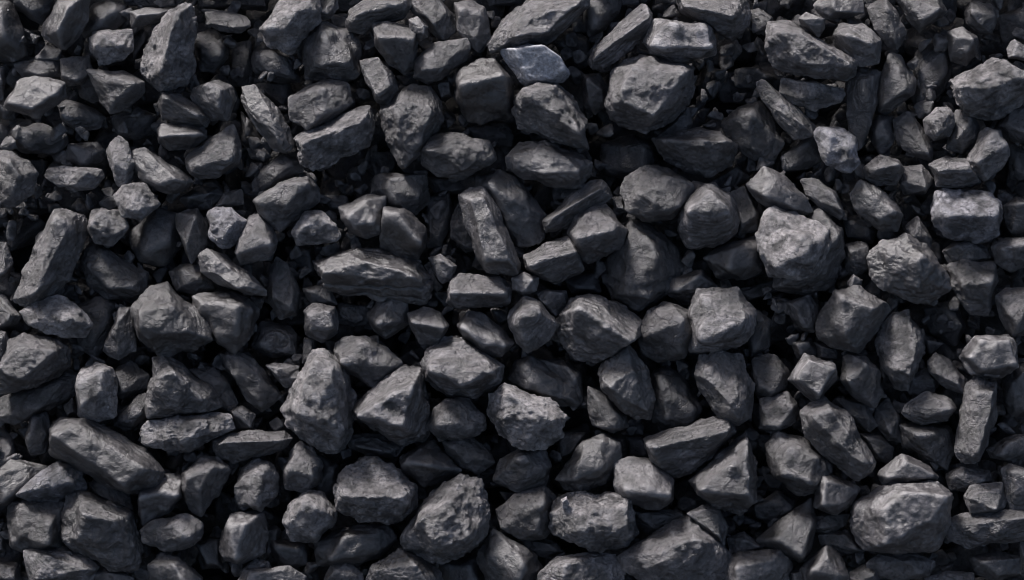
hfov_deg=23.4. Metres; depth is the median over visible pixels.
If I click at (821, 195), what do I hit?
coal lump
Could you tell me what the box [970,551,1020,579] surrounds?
coal lump
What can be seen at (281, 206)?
coal lump
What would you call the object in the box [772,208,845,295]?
coal lump
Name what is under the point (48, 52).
coal lump
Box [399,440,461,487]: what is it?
coal lump
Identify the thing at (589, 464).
coal lump
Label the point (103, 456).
coal lump
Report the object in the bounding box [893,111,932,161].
coal lump
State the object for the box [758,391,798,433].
coal lump
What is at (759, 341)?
coal lump
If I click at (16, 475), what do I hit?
coal lump
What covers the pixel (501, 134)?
coal lump
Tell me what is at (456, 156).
coal lump
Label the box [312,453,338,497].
coal lump
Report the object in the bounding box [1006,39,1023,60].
coal lump
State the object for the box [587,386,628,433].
coal lump
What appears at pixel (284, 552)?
coal lump
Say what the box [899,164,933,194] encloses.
coal lump
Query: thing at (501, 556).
coal lump
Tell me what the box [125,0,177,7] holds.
coal lump
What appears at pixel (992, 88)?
coal lump
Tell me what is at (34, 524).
coal lump
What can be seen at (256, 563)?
coal lump
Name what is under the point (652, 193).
coal lump
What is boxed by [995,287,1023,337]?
coal lump
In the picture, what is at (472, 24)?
coal lump
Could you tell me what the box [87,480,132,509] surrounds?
coal lump
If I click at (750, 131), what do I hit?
coal lump
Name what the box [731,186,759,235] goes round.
coal lump
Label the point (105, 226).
coal lump
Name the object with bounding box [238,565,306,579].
coal lump
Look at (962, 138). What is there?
coal lump
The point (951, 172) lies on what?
coal lump
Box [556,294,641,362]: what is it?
coal lump
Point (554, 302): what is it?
coal lump
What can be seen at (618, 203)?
coal lump
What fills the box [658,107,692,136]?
coal lump
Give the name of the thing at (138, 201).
coal lump
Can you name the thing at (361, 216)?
coal lump
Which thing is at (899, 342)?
coal lump
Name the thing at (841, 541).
coal lump
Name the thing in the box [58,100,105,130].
coal lump
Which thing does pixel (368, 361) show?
coal lump
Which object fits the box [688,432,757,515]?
coal lump
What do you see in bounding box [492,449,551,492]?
coal lump
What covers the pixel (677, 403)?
coal lump
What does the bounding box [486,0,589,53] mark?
coal lump
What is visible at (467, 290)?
coal lump
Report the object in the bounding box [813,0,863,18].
coal lump
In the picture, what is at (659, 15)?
coal lump
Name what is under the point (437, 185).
coal lump
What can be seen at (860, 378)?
coal lump
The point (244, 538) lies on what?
coal lump
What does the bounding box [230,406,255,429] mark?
coal lump
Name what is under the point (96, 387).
coal lump
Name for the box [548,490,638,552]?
coal lump
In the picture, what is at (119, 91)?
coal lump
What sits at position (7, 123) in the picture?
coal lump
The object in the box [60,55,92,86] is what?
coal lump
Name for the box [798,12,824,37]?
coal lump
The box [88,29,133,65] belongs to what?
coal lump
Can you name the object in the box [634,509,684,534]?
coal lump
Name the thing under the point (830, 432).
coal lump
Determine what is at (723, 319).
coal lump
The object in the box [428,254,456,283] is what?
coal lump
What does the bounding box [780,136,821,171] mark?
coal lump
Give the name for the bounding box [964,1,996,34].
coal lump
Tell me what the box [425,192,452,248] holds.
coal lump
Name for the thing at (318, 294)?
coal lump
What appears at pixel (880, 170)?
coal lump
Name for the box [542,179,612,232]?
coal lump
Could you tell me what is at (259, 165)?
coal lump
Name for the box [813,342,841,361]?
coal lump
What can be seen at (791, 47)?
coal lump
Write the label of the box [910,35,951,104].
coal lump
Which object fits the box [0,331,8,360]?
coal lump
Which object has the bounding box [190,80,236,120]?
coal lump
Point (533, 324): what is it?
coal lump
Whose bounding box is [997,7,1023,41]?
coal lump
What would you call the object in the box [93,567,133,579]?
coal lump
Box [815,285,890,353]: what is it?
coal lump
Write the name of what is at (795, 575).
coal lump
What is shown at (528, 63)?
coal lump
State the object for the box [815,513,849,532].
coal lump
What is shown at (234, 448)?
coal lump
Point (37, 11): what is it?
coal lump
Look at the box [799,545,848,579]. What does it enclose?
coal lump
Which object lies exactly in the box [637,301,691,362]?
coal lump
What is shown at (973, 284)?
coal lump
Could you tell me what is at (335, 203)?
coal lump
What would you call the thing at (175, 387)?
coal lump
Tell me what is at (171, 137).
coal lump
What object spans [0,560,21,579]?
coal lump
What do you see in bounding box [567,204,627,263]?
coal lump
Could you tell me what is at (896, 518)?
coal lump
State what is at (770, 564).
coal lump
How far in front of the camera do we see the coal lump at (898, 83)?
2.40 m
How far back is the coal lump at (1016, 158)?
2.42 m
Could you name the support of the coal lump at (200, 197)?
on the coal rubble
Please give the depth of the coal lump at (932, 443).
2.40 m
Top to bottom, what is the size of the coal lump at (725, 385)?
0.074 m
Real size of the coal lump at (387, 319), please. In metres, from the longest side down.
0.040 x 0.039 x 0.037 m
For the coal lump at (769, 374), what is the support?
on the coal rubble
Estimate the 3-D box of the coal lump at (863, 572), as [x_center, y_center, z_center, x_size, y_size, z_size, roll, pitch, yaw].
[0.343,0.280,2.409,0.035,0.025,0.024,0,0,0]
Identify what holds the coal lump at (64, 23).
on the coal rubble
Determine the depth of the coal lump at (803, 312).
2.40 m
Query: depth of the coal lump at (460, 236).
2.42 m
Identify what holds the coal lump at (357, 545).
on the coal rubble
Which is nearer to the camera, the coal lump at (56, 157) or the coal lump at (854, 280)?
the coal lump at (854, 280)
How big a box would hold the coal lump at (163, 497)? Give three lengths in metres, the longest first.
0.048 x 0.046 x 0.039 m
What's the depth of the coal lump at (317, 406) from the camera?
2.37 m
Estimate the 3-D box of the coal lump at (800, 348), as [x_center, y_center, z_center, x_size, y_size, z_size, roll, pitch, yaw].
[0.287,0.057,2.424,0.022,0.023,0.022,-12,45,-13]
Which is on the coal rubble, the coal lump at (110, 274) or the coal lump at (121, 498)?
the coal lump at (110, 274)
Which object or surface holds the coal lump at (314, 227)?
on the coal rubble
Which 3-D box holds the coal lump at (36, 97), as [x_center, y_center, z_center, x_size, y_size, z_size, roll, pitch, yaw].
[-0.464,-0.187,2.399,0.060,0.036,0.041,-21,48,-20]
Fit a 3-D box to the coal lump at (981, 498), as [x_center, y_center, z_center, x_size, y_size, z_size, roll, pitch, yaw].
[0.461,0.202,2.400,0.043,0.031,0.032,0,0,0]
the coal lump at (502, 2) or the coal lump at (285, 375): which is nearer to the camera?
the coal lump at (285, 375)
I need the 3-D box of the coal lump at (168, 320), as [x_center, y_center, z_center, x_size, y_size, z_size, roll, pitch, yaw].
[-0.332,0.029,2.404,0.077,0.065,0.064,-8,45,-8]
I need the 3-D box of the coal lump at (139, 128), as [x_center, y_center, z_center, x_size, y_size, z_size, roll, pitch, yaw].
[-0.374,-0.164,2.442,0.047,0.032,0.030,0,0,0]
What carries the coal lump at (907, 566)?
on the coal rubble
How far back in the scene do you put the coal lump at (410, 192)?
2.40 m
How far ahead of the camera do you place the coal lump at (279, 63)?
2.42 m
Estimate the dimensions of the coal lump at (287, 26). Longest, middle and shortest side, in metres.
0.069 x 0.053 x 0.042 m
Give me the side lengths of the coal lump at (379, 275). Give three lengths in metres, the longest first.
0.118 x 0.055 x 0.047 m
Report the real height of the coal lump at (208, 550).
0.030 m
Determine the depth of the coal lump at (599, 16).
2.41 m
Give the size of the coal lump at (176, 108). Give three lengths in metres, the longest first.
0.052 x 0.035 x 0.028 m
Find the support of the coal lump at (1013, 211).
on the coal rubble
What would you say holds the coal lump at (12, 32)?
on the coal rubble
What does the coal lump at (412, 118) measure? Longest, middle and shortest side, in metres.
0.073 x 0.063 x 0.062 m
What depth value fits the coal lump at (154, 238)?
2.41 m
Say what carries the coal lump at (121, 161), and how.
on the coal rubble
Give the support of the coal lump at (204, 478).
on the coal rubble
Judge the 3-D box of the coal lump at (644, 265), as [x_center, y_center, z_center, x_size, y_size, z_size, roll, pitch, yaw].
[0.127,-0.023,2.417,0.074,0.082,0.077,30,52,28]
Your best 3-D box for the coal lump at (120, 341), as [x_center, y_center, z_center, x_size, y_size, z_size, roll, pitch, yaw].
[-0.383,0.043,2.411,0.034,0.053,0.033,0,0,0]
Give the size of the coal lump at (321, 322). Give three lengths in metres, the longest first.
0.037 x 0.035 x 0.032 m
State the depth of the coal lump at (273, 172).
2.41 m
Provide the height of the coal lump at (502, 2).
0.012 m
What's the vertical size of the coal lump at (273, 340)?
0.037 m
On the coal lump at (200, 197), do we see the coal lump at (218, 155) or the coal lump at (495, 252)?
the coal lump at (218, 155)
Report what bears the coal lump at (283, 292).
on the coal rubble
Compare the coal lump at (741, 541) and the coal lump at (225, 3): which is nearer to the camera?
the coal lump at (741, 541)
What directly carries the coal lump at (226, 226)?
on the coal rubble
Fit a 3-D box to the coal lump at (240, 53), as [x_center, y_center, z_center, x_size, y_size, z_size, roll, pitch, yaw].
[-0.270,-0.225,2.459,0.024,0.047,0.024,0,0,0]
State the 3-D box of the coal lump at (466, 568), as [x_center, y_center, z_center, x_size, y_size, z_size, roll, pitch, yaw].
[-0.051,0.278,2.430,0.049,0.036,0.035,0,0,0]
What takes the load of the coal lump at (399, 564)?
on the coal rubble
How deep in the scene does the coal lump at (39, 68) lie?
2.42 m
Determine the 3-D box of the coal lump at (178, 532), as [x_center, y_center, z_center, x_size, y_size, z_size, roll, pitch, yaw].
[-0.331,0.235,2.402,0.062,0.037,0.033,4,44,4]
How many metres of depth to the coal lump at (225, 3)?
2.44 m
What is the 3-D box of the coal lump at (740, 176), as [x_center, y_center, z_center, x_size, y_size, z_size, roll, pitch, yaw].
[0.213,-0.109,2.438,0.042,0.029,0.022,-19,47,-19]
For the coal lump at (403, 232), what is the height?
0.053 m
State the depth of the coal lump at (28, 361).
2.38 m
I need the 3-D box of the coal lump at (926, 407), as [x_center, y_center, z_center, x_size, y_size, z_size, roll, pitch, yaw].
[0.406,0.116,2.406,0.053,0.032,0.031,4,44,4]
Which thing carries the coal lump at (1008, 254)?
on the coal rubble
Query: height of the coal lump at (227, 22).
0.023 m
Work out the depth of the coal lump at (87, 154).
2.42 m
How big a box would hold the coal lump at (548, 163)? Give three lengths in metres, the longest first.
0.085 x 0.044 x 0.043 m
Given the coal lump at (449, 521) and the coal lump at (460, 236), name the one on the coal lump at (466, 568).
the coal lump at (449, 521)
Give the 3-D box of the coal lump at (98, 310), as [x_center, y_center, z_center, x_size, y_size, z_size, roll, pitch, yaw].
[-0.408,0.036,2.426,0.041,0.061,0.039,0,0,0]
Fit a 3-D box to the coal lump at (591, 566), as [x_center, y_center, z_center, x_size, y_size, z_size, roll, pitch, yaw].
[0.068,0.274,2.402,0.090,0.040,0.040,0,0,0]
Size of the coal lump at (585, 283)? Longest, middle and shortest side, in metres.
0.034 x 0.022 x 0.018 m
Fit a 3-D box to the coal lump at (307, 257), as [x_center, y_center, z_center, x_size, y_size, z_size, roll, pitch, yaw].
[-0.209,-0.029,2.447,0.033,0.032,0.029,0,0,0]
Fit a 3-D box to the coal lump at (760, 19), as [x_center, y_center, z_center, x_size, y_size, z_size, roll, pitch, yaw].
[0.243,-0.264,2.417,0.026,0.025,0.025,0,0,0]
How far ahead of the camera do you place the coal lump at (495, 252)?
2.38 m
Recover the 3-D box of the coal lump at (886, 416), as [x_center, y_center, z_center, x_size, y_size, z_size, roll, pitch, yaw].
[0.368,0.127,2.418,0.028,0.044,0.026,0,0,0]
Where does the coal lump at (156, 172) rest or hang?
on the coal rubble
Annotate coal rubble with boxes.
[0,0,1023,579]
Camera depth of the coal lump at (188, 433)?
2.39 m
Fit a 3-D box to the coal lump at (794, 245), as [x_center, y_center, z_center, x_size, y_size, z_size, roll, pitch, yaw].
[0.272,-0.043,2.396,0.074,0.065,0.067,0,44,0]
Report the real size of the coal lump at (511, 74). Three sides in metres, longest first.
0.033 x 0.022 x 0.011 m
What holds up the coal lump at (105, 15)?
on the coal rubble
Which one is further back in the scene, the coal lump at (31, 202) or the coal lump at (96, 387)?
the coal lump at (31, 202)
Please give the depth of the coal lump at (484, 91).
2.38 m
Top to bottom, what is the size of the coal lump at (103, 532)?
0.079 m
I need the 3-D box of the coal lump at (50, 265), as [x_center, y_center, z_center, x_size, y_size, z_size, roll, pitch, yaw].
[-0.449,-0.031,2.396,0.073,0.098,0.053,0,0,0]
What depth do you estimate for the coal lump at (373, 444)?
2.41 m
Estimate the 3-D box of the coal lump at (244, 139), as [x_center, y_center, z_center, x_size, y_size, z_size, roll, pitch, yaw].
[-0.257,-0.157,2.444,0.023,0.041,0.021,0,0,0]
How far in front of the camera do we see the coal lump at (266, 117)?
2.40 m
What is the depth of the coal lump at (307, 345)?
2.41 m
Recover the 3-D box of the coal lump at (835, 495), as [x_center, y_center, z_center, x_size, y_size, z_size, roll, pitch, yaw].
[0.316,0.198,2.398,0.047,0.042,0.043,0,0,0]
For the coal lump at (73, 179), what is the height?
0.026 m
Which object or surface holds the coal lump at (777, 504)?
on the coal rubble
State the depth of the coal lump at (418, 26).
2.39 m
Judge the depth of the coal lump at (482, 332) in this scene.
2.39 m
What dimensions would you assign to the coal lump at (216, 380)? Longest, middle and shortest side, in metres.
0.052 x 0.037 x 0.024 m
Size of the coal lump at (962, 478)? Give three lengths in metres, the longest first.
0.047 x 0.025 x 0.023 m
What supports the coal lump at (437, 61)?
on the coal rubble
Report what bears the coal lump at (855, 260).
on the coal rubble
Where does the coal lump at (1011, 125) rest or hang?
on the coal lump at (1016, 158)
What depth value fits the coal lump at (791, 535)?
2.39 m
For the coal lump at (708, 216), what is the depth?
2.38 m
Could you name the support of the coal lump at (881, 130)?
on the coal rubble
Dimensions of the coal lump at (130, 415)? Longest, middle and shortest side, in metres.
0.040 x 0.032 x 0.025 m
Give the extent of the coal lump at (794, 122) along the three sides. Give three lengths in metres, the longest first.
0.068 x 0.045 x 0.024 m
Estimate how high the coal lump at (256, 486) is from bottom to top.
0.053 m
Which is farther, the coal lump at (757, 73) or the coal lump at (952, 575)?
the coal lump at (757, 73)
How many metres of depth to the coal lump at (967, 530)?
2.40 m
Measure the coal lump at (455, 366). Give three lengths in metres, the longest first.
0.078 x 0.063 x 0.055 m
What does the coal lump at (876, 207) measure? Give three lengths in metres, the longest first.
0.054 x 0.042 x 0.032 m
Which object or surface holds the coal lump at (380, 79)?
on the coal rubble
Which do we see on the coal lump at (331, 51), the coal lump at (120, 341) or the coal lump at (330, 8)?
the coal lump at (330, 8)
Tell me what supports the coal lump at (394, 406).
on the coal rubble
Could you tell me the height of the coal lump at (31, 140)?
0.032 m
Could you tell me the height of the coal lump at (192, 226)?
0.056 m
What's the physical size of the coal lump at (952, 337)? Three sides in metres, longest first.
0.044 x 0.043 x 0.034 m
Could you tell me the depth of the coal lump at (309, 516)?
2.38 m
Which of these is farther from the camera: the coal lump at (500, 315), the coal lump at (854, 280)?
the coal lump at (500, 315)
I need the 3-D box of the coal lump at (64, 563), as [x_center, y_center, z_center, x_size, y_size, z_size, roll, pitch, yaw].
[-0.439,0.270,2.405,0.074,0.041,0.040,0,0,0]
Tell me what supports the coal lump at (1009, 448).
on the coal rubble
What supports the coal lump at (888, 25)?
on the coal lump at (898, 83)
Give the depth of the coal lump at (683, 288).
2.41 m
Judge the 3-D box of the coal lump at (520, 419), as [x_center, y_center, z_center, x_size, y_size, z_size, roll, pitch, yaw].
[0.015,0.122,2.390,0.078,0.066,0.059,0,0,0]
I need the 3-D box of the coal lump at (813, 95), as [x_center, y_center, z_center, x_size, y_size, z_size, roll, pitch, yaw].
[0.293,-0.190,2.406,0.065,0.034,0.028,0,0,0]
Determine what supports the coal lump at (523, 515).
on the coal rubble
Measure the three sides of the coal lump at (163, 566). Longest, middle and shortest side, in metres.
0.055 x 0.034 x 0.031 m
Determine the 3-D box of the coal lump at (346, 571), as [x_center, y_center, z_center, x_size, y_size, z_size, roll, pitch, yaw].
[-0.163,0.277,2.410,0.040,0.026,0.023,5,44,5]
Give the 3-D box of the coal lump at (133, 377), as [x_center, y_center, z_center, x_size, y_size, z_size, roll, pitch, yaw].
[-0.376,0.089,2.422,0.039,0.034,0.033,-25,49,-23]
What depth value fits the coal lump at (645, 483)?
2.38 m
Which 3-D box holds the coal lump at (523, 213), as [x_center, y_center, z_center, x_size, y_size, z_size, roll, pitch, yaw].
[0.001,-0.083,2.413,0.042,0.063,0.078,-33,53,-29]
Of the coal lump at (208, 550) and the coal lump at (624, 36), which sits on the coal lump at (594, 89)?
the coal lump at (624, 36)
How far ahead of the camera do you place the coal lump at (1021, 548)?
2.41 m
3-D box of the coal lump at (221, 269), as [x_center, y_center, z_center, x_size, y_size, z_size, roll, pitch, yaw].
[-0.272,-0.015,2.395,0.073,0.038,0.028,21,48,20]
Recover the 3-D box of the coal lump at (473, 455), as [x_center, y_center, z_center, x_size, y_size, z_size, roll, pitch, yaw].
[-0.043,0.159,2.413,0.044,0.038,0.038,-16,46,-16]
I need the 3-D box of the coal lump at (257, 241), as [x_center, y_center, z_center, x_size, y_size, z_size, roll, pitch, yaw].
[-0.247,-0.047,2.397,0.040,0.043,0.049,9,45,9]
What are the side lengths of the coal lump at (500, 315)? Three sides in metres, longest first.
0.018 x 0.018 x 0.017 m
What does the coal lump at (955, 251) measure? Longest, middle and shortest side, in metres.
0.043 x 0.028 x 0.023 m
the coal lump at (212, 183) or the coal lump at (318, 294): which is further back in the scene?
the coal lump at (212, 183)
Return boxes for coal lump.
[0,0,25,59]
[0,66,5,100]
[0,117,18,126]
[0,150,38,207]
[0,242,13,282]
[0,294,21,328]
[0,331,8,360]
[0,333,70,393]
[0,369,77,424]
[0,459,47,506]
[0,535,5,553]
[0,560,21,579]
[3,76,66,118]
[7,498,64,552]
[9,123,68,154]
[13,0,53,25]
[13,58,60,78]
[13,208,87,307]
[16,461,86,501]
[17,195,37,209]
[19,295,92,338]
[23,546,99,579]
[25,411,50,455]
[35,45,61,61]
[41,0,89,49]
[44,166,104,191]
[48,417,164,493]
[51,149,66,164]
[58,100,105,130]
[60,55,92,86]
[60,491,144,571]
[64,398,76,415]
[66,141,105,167]
[75,362,117,421]
[77,77,98,102]
[77,296,116,355]
[79,242,148,302]
[82,0,125,37]
[86,69,145,113]
[87,207,128,245]
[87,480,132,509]
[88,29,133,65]
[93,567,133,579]
[102,307,136,360]
[106,135,134,186]
[110,109,156,139]
[113,182,160,219]
[113,393,145,430]
[114,360,149,399]
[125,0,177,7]
[128,207,180,266]
[130,7,167,27]
[130,281,212,356]
[131,147,192,193]
[133,31,147,60]
[137,473,182,526]
[139,412,235,452]
[139,513,203,551]
[140,2,197,92]
[145,355,222,418]
[147,552,202,579]
[157,123,207,150]
[158,91,209,127]
[169,264,213,294]
[175,208,208,264]
[180,184,222,209]
[181,454,230,516]
[185,124,241,178]
[188,179,222,205]
[189,367,237,411]
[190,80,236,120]
[192,291,259,354]
[195,29,227,72]
[196,539,222,568]
[198,0,265,7]
[198,249,266,295]
[205,10,250,32]
[206,207,246,248]
[212,430,292,463]
[215,189,243,206]
[219,512,268,564]
[220,351,282,411]
[230,40,252,86]
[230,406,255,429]
[234,213,277,264]
[234,458,279,511]
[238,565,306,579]
[240,558,271,573]
[241,84,294,153]
[241,111,260,147]
[247,148,271,161]
[251,42,300,83]
[251,155,303,192]
[251,321,297,357]
[253,176,320,232]
[254,162,262,176]
[256,82,291,111]
[259,0,321,54]
[265,363,298,387]
[267,257,300,319]
[271,539,308,567]
[280,348,356,453]
[282,441,323,492]
[282,490,337,542]
[285,245,317,276]
[288,79,352,129]
[291,210,340,245]
[293,105,374,170]
[302,21,363,81]
[302,284,337,304]
[302,337,312,363]
[304,303,338,342]
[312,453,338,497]
[313,247,433,304]
[313,524,396,567]
[320,0,338,19]
[322,195,348,212]
[324,563,363,579]
[333,335,402,387]
[333,456,417,524]
[336,302,368,326]
[338,194,386,238]
[345,0,411,33]
[348,432,405,456]
[352,364,430,446]
[360,57,397,104]
[366,548,442,579]
[367,299,408,338]
[370,173,429,215]
[371,21,417,74]
[379,84,443,168]
[379,206,426,259]
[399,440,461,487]
[400,473,490,564]
[407,306,448,345]
[409,16,427,40]
[410,0,456,40]
[413,38,470,83]
[420,132,496,179]
[420,335,504,398]
[424,262,442,291]
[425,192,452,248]
[427,397,486,441]
[428,176,475,193]
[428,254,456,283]
[434,79,452,100]
[438,554,483,579]
[441,437,494,474]
[446,273,511,308]
[450,203,473,252]
[453,57,513,124]
[454,0,490,51]
[457,311,513,357]
[458,186,520,275]
[466,123,513,146]
[475,168,546,247]
[477,528,542,579]
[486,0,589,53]
[487,0,521,6]
[487,382,567,450]
[490,308,508,326]
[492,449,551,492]
[495,486,556,540]
[500,43,569,86]
[500,58,524,86]
[505,140,592,188]
[507,295,559,353]
[507,355,579,406]
[511,82,588,148]
[511,272,538,295]
[520,539,561,557]
[523,236,583,284]
[535,289,567,315]
[536,552,625,579]
[539,359,582,410]
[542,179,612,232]
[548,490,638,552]
[552,28,589,69]
[555,432,621,491]
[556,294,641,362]
[556,431,585,461]
[565,273,601,293]
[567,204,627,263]
[581,73,608,114]
[583,0,621,36]
[587,4,652,69]
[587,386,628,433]
[598,344,655,419]
[599,133,658,178]
[601,218,683,312]
[604,54,695,133]
[611,196,625,212]
[613,456,673,509]
[617,515,731,579]
[620,165,693,222]
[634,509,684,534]
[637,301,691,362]
[643,18,716,62]
[643,416,736,477]
[651,127,737,177]
[651,365,701,429]
[655,0,677,18]
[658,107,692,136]
[666,269,716,305]
[675,0,751,40]
[677,181,739,249]
[687,505,728,544]
[688,286,756,352]
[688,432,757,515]
[694,350,754,425]
[703,236,761,279]
[709,164,749,190]
[721,100,784,160]
[723,549,792,579]
[726,531,764,553]
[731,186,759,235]
[734,66,775,90]
[741,280,777,300]
[746,166,812,214]
[747,314,771,356]
[749,8,772,32]
[750,353,789,397]
[754,490,795,520]
[755,205,830,280]
[755,497,816,562]
[756,79,815,139]
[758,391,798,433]
[764,20,857,80]
[764,431,832,495]
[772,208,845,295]
[779,78,845,111]
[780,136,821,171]
[787,294,818,332]
[788,353,836,400]
[789,570,802,579]
[791,337,816,358]
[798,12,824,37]
[799,396,875,480]
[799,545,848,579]
[800,178,844,219]
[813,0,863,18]
[813,126,860,173]
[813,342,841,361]
[813,474,860,514]
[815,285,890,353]
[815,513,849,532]
[818,529,864,553]
[833,22,881,66]
[835,398,877,431]
[839,353,883,407]
[843,214,875,243]
[844,241,868,275]
[845,67,880,150]
[847,274,861,286]
[848,564,879,579]
[849,480,953,554]
[850,179,902,231]
[859,433,893,462]
[862,154,904,185]
[866,233,951,304]
[866,553,935,579]
[867,0,906,49]
[869,115,893,154]
[874,309,924,390]
[874,397,900,441]
[877,52,916,111]
[878,454,938,485]
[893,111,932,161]
[895,0,947,32]
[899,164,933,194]
[899,422,954,469]
[901,391,956,424]
[905,216,931,247]
[908,368,936,394]
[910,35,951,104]
[923,107,954,140]
[923,300,965,346]
[924,571,974,579]
[926,353,966,393]
[928,156,979,187]
[930,188,1002,243]
[942,240,990,262]
[945,466,992,492]
[946,109,979,153]
[946,509,1023,548]
[947,27,978,65]
[947,259,998,315]
[949,57,1023,120]
[954,376,997,463]
[959,334,1017,378]
[963,482,1006,513]
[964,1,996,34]
[966,127,1009,181]
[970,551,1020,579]
[986,434,1023,460]
[991,237,1023,271]
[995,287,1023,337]
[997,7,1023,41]
[998,106,1023,142]
[1000,463,1023,509]
[1001,361,1023,416]
[1003,197,1023,233]
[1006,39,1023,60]
[1007,143,1023,179]
[1019,542,1023,576]
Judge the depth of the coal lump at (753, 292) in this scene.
2.43 m
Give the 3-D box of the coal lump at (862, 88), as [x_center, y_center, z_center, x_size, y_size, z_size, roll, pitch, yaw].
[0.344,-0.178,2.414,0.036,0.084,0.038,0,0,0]
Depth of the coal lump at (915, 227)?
2.40 m
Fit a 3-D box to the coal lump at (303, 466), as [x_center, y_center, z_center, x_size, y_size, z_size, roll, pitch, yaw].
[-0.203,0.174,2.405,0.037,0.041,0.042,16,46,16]
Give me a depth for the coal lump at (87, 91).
2.42 m
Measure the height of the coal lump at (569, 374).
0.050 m
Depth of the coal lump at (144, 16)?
2.41 m
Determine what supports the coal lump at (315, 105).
on the coal lump at (331, 142)
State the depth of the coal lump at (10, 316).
2.40 m
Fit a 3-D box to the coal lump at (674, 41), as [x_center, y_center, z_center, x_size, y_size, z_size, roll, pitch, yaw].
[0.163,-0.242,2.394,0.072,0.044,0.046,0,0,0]
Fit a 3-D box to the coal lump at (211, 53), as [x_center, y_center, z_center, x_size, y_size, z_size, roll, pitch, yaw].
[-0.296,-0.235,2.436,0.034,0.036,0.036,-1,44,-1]
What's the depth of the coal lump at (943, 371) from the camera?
2.40 m
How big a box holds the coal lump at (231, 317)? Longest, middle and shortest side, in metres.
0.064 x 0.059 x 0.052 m
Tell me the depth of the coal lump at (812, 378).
2.38 m
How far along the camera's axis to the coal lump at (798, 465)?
2.38 m
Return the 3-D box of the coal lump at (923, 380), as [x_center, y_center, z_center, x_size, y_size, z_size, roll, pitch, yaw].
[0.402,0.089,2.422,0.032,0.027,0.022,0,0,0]
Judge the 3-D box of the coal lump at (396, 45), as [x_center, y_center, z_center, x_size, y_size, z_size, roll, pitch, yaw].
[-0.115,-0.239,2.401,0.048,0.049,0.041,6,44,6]
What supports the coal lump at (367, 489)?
on the coal rubble
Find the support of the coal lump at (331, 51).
on the coal rubble
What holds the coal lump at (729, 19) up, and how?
on the coal rubble
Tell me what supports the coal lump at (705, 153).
on the coal rubble
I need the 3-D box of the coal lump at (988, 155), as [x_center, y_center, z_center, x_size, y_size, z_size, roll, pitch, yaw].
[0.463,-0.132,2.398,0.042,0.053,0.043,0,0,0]
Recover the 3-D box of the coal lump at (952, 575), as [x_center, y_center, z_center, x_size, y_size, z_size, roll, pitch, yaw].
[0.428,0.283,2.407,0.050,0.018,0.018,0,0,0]
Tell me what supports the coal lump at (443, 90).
on the coal rubble
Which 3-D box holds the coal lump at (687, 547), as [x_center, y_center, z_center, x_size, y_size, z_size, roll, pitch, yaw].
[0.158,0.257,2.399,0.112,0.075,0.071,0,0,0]
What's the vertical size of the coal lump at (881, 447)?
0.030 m
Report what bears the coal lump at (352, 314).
on the coal rubble
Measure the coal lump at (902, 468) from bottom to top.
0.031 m
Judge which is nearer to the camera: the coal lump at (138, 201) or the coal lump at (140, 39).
the coal lump at (138, 201)
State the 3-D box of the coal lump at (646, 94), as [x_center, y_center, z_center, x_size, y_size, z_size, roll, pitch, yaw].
[0.134,-0.191,2.396,0.090,0.079,0.083,0,0,0]
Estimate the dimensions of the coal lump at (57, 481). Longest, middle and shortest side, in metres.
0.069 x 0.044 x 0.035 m
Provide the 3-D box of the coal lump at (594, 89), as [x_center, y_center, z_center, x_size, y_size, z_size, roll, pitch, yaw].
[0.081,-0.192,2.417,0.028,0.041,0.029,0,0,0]
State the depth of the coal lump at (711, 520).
2.39 m
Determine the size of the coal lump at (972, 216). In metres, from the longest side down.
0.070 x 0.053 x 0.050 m
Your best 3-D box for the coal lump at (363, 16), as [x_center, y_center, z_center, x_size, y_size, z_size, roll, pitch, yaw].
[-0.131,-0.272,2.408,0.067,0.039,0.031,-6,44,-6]
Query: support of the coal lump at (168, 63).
on the coal rubble
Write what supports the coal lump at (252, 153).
on the coal rubble
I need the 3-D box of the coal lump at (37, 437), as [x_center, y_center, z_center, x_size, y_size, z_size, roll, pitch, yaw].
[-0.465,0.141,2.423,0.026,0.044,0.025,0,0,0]
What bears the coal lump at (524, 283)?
on the coal lump at (533, 324)
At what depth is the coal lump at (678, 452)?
2.38 m
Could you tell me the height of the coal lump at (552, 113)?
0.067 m
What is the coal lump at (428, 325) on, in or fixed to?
on the coal rubble
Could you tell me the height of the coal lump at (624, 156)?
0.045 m
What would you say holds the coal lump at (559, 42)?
on the coal rubble
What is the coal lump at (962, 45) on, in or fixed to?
on the coal rubble
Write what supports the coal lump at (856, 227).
on the coal rubble
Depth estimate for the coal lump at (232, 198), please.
2.40 m
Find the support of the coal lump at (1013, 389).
on the coal rubble
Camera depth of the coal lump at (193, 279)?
2.41 m
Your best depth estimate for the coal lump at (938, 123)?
2.39 m
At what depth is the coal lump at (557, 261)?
2.38 m
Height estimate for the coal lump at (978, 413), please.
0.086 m
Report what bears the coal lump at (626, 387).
on the coal rubble
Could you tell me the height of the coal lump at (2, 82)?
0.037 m
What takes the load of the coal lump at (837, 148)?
on the coal rubble
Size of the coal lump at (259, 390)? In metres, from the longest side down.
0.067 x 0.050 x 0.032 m
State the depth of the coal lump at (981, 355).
2.38 m
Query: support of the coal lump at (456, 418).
on the coal rubble
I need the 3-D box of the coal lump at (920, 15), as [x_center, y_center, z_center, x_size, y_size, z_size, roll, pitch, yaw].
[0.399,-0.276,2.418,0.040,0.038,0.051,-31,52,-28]
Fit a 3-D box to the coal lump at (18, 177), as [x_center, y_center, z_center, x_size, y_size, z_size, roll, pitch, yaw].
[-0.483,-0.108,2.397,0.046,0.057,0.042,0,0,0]

